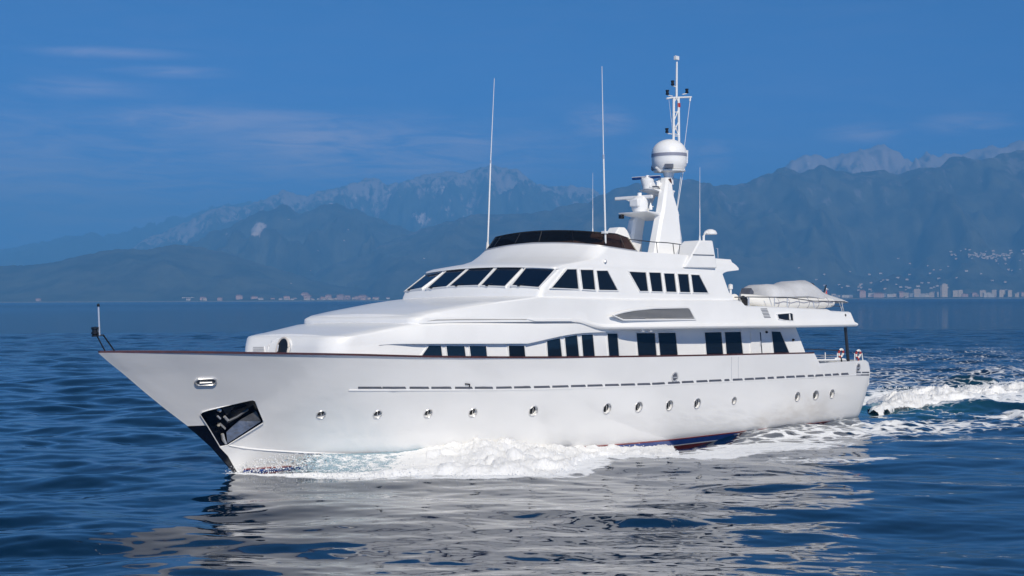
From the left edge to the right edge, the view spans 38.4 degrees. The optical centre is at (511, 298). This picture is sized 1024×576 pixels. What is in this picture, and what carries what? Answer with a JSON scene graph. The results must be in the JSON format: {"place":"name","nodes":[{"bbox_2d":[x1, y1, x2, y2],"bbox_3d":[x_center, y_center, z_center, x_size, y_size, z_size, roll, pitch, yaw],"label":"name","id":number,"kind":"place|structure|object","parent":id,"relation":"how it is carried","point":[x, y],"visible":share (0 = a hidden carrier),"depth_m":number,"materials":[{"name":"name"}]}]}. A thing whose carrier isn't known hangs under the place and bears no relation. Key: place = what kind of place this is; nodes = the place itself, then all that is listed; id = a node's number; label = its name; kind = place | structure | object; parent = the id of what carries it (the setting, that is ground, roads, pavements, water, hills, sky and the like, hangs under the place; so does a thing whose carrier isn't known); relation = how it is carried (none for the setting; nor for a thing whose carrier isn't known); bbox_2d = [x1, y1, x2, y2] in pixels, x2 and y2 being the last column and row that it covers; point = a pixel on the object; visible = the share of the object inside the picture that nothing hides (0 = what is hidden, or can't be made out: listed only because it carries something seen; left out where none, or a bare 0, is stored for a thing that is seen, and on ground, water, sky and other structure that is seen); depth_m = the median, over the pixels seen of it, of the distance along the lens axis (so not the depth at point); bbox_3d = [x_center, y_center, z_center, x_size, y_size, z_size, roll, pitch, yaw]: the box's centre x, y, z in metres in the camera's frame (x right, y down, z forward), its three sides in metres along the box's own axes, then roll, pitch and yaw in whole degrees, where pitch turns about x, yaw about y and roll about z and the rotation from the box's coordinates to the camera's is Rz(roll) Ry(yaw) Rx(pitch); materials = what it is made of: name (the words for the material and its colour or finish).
{"place":"outdoors","nodes":[
{"label":"outdoors","id":0,"kind":"place"},
{"bbox_2d":[0,201,252,265],"bbox_3d":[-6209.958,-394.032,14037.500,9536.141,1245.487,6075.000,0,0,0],"label":"mountain","id":1,"kind":"structure","parent":0,"point":[57,249],"depth_m":14236.09,"materials":[{"name":"blue stone"}]},
{"bbox_2d":[0,244,366,300],"bbox_3d":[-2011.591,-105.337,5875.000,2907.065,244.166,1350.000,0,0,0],"label":"hills","id":2,"kind":"structure","parent":0,"point":[174,272],"depth_m":5717.12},
{"bbox_2d":[187,203,411,286],"bbox_3d":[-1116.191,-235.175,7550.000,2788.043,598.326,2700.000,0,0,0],"label":"mountain","id":3,"kind":"structure","parent":0,"point":[279,240],"depth_m":7450.81,"materials":[{"name":"blue stone"}]},
{"bbox_2d":[133,164,599,249],"bbox_3d":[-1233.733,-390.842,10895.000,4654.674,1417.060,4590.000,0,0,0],"label":"mountain","id":4,"kind":"structure","parent":0,"point":[415,204],"depth_m":11305.92,"materials":[{"name":"blue stone"}]},
{"bbox_2d":[0,298,998,302],"bbox_3d":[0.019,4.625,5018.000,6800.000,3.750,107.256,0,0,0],"label":"beach","id":5,"kind":"structure","parent":0,"point":[391,300],"depth_m":5011.48,"materials":[{"name":"grey"}]},
{"bbox_2d":[0,298,1023,575],"bbox_3d":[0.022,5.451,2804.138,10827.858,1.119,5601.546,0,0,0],"label":"sea","id":6,"kind":"structure","parent":0,"point":[106,468],"depth_m":42.55,"materials":[{"name":"liquid"}]},
{"bbox_2d":[253,437,679,476],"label":"bow wave","id":7,"kind":"object","parent":6,"relation":"on","point":[520,457],"visible":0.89,"depth_m":47.47,"materials":[{"name":"white liquid"}]},
{"bbox_2d":[91,55,869,472],"bbox_3d":[0.968,-1.892,56.392,7.794,16.978,38.062,-1,-1,44],"label":"motor yacht","id":8,"kind":"object","parent":6,"relation":"on","point":[615,335],"visible":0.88,"depth_m":52.48,"materials":[{"name":"paint"}]},
{"bbox_2d":[732,280,847,308],"bbox_3d":[12.362,-0.139,66.001,2.213,1.420,8.034,-1,-1,44],"label":"covered tender","id":9,"kind":"object","parent":8,"relation":"on","point":[802,289],"visible":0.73,"depth_m":64.57,"materials":[{"name":"white fabric"}]},
{"bbox_2d":[838,348,843,361],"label":"lifebuoy","id":10,"kind":"object","parent":8,"relation":"attached to","point":[842,354],"visible":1,"depth_m":65.72,"materials":[{"name":"white plastic"}]},
{"bbox_2d":[855,349,860,359],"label":"lifebuoy","id":11,"kind":"object","parent":8,"relation":"attached to","point":[856,356],"visible":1,"depth_m":66.77,"materials":[{"name":"white plastic"}]},
{"bbox_2d":[226,381,1018,478],"bbox_3d":[12.897,5.309,65.722,10.066,2.090,58.751,0,0,41],"label":"spray","id":12,"kind":"object","parent":6,"relation":"on","point":[264,463],"visible":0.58,"depth_m":45.56,"materials":[{"name":"white liquid"}]},
{"bbox_2d":[866,382,1023,414],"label":"stern wake","id":13,"kind":"object","parent":6,"relation":"on","point":[909,399],"visible":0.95,"depth_m":76.02,"materials":[{"name":"white liquid"}]},
{"bbox_2d":[0,296,1023,301],"bbox_3d":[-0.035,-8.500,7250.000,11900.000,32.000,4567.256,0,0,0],"label":"coast","id":14,"kind":"structure","parent":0,"point":[399,299],"depth_m":5066.30},
{"bbox_2d":[304,294,311,299],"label":"apartment block","id":15,"kind":"structure","parent":14,"relation":"on","point":[308,296],"depth_m":5164.02,"materials":[{"name":"white concrete"}]},
{"bbox_2d":[337,294,344,299],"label":"apartment block","id":16,"kind":"structure","parent":14,"relation":"on","point":[340,296],"depth_m":5216.75,"materials":[{"name":"white concrete"}]},
{"bbox_2d":[358,295,367,299],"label":"apartment block","id":17,"kind":"structure","parent":14,"relation":"on","point":[364,296],"depth_m":5116.40,"materials":[{"name":"white concrete"}]},
{"bbox_2d":[858,290,865,297],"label":"apartment block","id":18,"kind":"structure","parent":14,"relation":"on","point":[861,293],"depth_m":5242.75,"materials":[{"name":"white concrete"}]},
{"bbox_2d":[873,293,883,297],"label":"apartment block","id":19,"kind":"structure","parent":14,"relation":"on","point":[878,295],"depth_m":5209.68,"materials":[{"name":"white concrete"}]},
{"bbox_2d":[897,291,904,296],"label":"apartment block","id":20,"kind":"structure","parent":14,"relation":"on","point":[899,293],"depth_m":5221.89,"materials":[{"name":"white concrete"}]},
{"bbox_2d":[914,288,920,296],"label":"apartment block","id":21,"kind":"structure","parent":14,"relation":"on","point":[917,292],"depth_m":5292.00,"materials":[{"name":"grey concrete"}]},
{"bbox_2d":[939,283,947,296],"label":"apartment block","id":22,"kind":"structure","parent":14,"relation":"on","point":[943,289],"depth_m":5341.06,"materials":[{"name":"grey concrete"}]},
{"bbox_2d":[951,290,957,296],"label":"apartment block","id":23,"kind":"structure","parent":14,"relation":"on","point":[954,293],"depth_m":5392.45,"materials":[{"name":"grey concrete"}]},
{"bbox_2d":[958,289,962,296],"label":"apartment block","id":24,"kind":"structure","parent":14,"relation":"on","point":[960,292],"depth_m":5392.02,"materials":[{"name":"grey concrete"}]},
{"bbox_2d":[979,290,985,296],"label":"apartment block","id":25,"kind":"structure","parent":14,"relation":"on","point":[981,292],"depth_m":5360.01,"materials":[{"name":"grey concrete"}]},
{"bbox_2d":[997,289,1002,296],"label":"apartment block","id":26,"kind":"structure","parent":14,"relation":"on","point":[1000,293],"depth_m":5137.09,"materials":[{"name":"grey concrete"}]},
{"bbox_2d":[1005,290,1011,296],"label":"apartment block","id":27,"kind":"structure","parent":14,"relation":"on","point":[1008,293],"depth_m":5321.73,"materials":[{"name":"grey concrete"}]},
{"bbox_2d":[0,0,1023,248],"label":"sky","id":28,"kind":"structure","parent":0,"point":[117,116],"materials":[{"name":"blue"}]},
{"bbox_2d":[315,150,1023,298],"bbox_3d":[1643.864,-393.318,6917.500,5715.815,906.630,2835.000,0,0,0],"label":"mountain","id":29,"kind":"structure","parent":0,"point":[785,223],"depth_m":6739.25,"materials":[{"name":"blue stone"}]},
{"bbox_2d":[785,140,1023,174],"bbox_3d":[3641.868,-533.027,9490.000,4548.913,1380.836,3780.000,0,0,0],"label":"mountain","id":30,"kind":"structure","parent":0,"point":[881,157],"depth_m":10094.19,"materials":[{"name":"blue stone"}]}
]}

